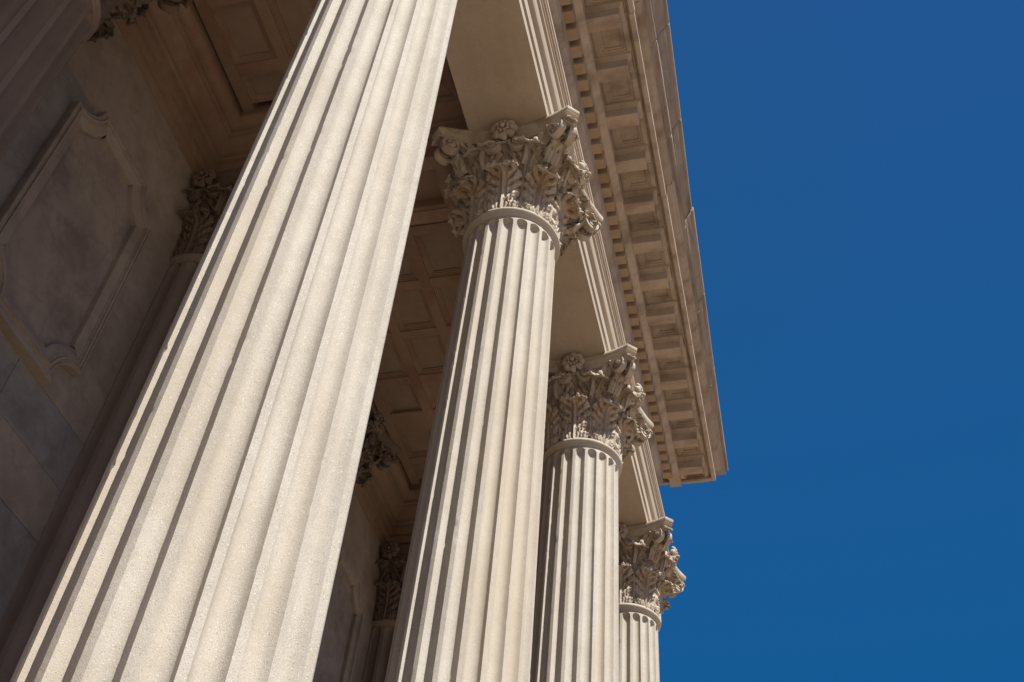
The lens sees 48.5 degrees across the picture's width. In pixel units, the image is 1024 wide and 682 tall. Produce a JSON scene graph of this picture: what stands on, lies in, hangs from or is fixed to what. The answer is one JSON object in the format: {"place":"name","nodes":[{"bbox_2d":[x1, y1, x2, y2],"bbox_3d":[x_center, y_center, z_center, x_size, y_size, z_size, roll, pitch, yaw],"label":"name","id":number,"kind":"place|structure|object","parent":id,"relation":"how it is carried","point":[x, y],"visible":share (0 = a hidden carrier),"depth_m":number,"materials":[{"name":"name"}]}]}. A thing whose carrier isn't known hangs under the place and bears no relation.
{"place":"outdoors","nodes":[
{"label":"outdoors","id":0,"kind":"place"},
{"bbox_2d":[658,0,1023,681],"label":"sky","id":1,"kind":"structure","parent":0,"point":[855,168],"materials":[{"name":"blue"}]},
{"bbox_3d":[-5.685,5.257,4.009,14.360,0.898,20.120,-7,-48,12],"label":"stone steps","id":2,"kind":"object","parent":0,"visible":0},
{"bbox_2d":[0,19,380,681],"bbox_3d":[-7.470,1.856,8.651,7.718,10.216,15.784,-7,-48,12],"label":"marble wall","id":3,"kind":"structure","parent":2,"relation":"on","point":[96,173],"depth_m":9.69,"materials":[{"name":"beige stone"}]},
{"bbox_2d":[0,0,192,159],"bbox_3d":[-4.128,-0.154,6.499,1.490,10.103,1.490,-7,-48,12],"label":"engaged column","id":4,"kind":"structure","parent":3,"relation":"attached to","point":[41,41],"depth_m":8.56,"materials":[{"name":"stone"}]},
{"bbox_2d":[0,166,242,681],"bbox_3d":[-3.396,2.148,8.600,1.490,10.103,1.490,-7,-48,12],"label":"engaged column","id":5,"kind":"structure","parent":3,"relation":"attached to","point":[208,193],"depth_m":9.60,"materials":[{"name":"stone"}]},
{"bbox_2d":[352,405,401,494],"bbox_3d":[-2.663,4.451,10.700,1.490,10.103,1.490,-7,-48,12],"label":"engaged column","id":6,"kind":"structure","parent":3,"relation":"attached to","point":[381,450],"depth_m":14.10,"materials":[{"name":"stone"}]},
{"bbox_2d":[361,541,409,681],"bbox_3d":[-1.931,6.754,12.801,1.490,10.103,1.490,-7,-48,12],"label":"engaged column","id":7,"kind":"structure","parent":3,"relation":"attached to","point":[391,562],"depth_m":15.47,"materials":[{"name":"stone"}]},
{"bbox_2d":[10,0,456,681],"bbox_3d":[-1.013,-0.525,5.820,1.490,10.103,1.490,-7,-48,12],"label":"fluted column","id":8,"kind":"structure","parent":2,"relation":"on","point":[206,544],"depth_m":4.51,"materials":[{"name":"stone"}]},
{"bbox_2d":[385,105,602,681],"bbox_3d":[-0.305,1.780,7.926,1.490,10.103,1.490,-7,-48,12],"label":"fluted column","id":9,"kind":"structure","parent":2,"relation":"on","point":[523,216],"depth_m":8.74,"materials":[{"name":"stone"}]},
{"bbox_2d":[530,343,653,681],"bbox_3d":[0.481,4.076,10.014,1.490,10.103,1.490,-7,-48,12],"label":"fluted column","id":10,"kind":"structure","parent":2,"relation":"on","point":[596,417],"depth_m":11.96,"materials":[{"name":"stone"}]},
{"bbox_2d":[618,516,685,681],"bbox_3d":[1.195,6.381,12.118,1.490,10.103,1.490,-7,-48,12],"label":"fluted column","id":11,"kind":"structure","parent":2,"relation":"on","point":[652,576],"depth_m":14.90,"materials":[{"name":"stone"}]},
{"bbox_2d":[370,0,727,544],"bbox_3d":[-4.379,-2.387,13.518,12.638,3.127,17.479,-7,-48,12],"label":"entablature","id":12,"kind":"structure","parent":11,"relation":"on","point":[630,272],"depth_m":13.70,"materials":[{"name":"stone"}]},
{"bbox_2d":[115,0,690,545],"bbox_3d":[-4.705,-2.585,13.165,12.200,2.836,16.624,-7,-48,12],"label":"coffered ceiling","id":13,"kind":"structure","parent":12,"relation":"attached to","point":[213,72],"depth_m":12.21,"materials":[{"name":"brown stone"}]}
]}

